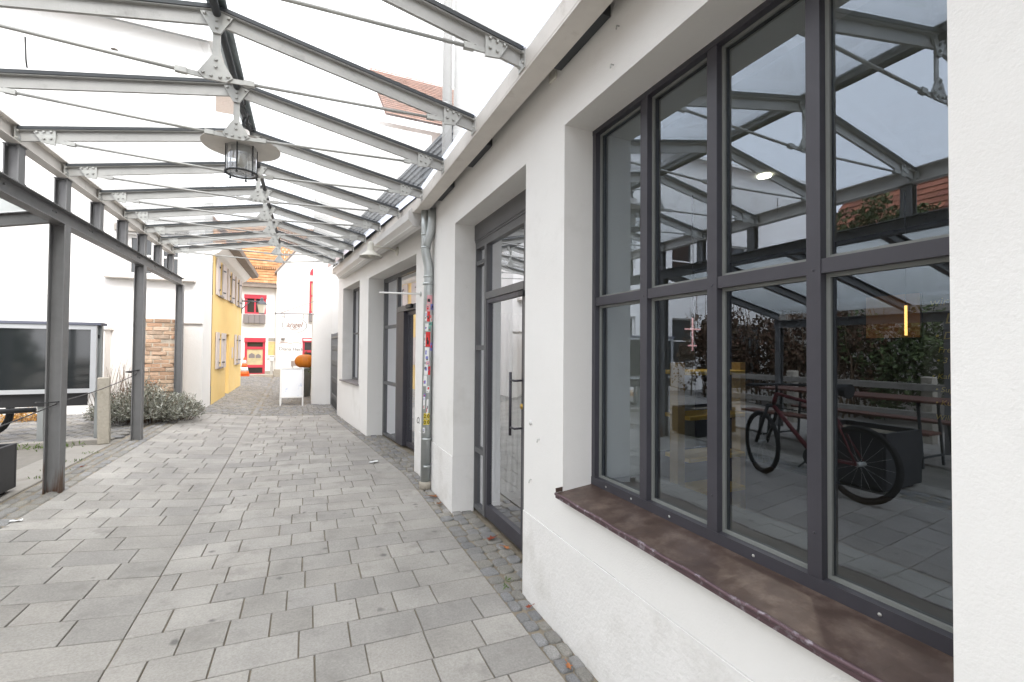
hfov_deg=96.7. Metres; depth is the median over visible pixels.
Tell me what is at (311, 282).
window
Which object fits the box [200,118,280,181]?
hanging lamp
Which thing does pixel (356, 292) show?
window
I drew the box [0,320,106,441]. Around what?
display case
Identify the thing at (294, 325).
oval sign
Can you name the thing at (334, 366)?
iron gate
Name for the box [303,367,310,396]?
tall zinc planter
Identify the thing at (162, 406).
lavender shrub
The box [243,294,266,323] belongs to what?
window
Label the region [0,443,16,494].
planter
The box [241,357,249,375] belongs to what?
traffic cone
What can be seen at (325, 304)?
white annex
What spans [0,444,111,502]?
concrete slabs
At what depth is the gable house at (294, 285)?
19.23 m
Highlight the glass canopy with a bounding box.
[0,0,612,493]
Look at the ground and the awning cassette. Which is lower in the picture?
the ground
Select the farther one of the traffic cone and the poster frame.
the poster frame
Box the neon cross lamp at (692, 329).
[684,195,700,350]
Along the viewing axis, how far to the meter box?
8.26 m
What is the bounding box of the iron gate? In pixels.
[330,333,337,413]
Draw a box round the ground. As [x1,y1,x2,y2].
[16,386,210,469]
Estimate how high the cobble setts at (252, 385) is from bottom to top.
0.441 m
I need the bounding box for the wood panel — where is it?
[866,293,921,337]
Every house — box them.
[0,7,233,415]
[210,242,258,403]
[213,232,292,376]
[274,251,312,376]
[369,67,453,143]
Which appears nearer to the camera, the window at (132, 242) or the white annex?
the window at (132, 242)
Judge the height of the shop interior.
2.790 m
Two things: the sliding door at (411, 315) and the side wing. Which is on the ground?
the side wing
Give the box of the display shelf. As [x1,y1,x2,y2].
[665,362,745,509]
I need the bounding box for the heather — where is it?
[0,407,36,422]
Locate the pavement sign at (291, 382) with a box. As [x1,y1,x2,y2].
[279,367,303,405]
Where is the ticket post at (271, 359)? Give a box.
[269,357,273,373]
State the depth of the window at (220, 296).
10.42 m
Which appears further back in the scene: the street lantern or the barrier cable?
the street lantern
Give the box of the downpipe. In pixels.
[419,208,435,489]
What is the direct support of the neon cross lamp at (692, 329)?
hanging from the shop interior
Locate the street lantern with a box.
[241,297,266,313]
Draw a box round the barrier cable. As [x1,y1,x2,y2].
[0,370,139,426]
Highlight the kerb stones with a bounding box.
[0,438,96,449]
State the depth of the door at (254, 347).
18.84 m
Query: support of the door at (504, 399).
in the shop building
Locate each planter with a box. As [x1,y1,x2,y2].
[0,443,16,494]
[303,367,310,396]
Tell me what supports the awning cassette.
attached to the side wing
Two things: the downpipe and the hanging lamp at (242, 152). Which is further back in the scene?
the downpipe
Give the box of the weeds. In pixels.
[17,440,513,588]
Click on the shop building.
(548, 220)
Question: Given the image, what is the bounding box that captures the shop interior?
[447,0,952,680]
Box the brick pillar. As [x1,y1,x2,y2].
[144,319,174,414]
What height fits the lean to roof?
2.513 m
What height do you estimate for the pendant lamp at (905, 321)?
1.110 m
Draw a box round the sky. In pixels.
[152,0,454,283]
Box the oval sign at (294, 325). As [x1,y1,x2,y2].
[275,301,313,332]
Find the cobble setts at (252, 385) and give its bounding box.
[0,376,593,681]
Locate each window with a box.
[128,235,152,274]
[162,246,179,274]
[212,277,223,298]
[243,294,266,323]
[309,281,312,321]
[352,287,359,379]
[591,0,953,656]
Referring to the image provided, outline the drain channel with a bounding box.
[251,377,275,415]
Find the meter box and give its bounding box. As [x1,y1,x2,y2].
[103,326,113,376]
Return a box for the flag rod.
[379,292,421,296]
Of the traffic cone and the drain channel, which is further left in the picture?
the traffic cone
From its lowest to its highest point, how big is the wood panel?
0.350 m
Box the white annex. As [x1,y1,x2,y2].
[310,116,430,403]
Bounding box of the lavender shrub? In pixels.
[81,359,206,425]
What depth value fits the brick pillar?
8.28 m
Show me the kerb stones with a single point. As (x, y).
(92, 441)
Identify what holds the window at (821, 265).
in the shop building
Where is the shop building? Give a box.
[418,0,1023,681]
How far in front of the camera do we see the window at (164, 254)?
8.94 m
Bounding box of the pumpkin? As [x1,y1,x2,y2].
[295,351,310,367]
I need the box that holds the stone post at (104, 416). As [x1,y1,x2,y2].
[97,377,110,444]
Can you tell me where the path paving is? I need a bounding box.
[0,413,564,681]
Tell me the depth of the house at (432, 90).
17.36 m
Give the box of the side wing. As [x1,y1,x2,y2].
[332,125,452,472]
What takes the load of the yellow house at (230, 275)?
on the ground
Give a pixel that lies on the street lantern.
(261, 304)
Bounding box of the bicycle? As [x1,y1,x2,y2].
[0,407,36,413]
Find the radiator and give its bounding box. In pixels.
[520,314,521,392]
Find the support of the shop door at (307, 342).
in the gable house at (294, 285)
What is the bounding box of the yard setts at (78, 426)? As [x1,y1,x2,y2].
[0,414,155,443]
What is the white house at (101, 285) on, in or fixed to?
on the ground
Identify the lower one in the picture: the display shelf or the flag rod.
the display shelf
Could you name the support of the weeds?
on the cobble setts at (252, 385)
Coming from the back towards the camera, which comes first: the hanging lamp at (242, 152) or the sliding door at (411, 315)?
the sliding door at (411, 315)
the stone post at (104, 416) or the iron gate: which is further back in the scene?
the iron gate
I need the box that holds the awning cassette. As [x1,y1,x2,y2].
[336,208,420,278]
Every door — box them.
[244,338,265,373]
[302,338,311,354]
[406,310,415,449]
[485,291,523,550]
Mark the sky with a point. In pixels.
(366, 45)
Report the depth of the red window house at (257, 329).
18.89 m
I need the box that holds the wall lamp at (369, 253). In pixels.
[359,241,398,258]
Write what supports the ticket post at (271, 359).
on the cobble setts at (252, 385)
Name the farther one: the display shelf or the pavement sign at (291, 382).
the pavement sign at (291, 382)
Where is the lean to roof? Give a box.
[0,198,50,227]
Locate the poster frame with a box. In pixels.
[267,337,275,357]
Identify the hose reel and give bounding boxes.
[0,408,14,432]
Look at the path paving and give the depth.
2.87 m
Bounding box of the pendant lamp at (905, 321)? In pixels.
[904,192,907,334]
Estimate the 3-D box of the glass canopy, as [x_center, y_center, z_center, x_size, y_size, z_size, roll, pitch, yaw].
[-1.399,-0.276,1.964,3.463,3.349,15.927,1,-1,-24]

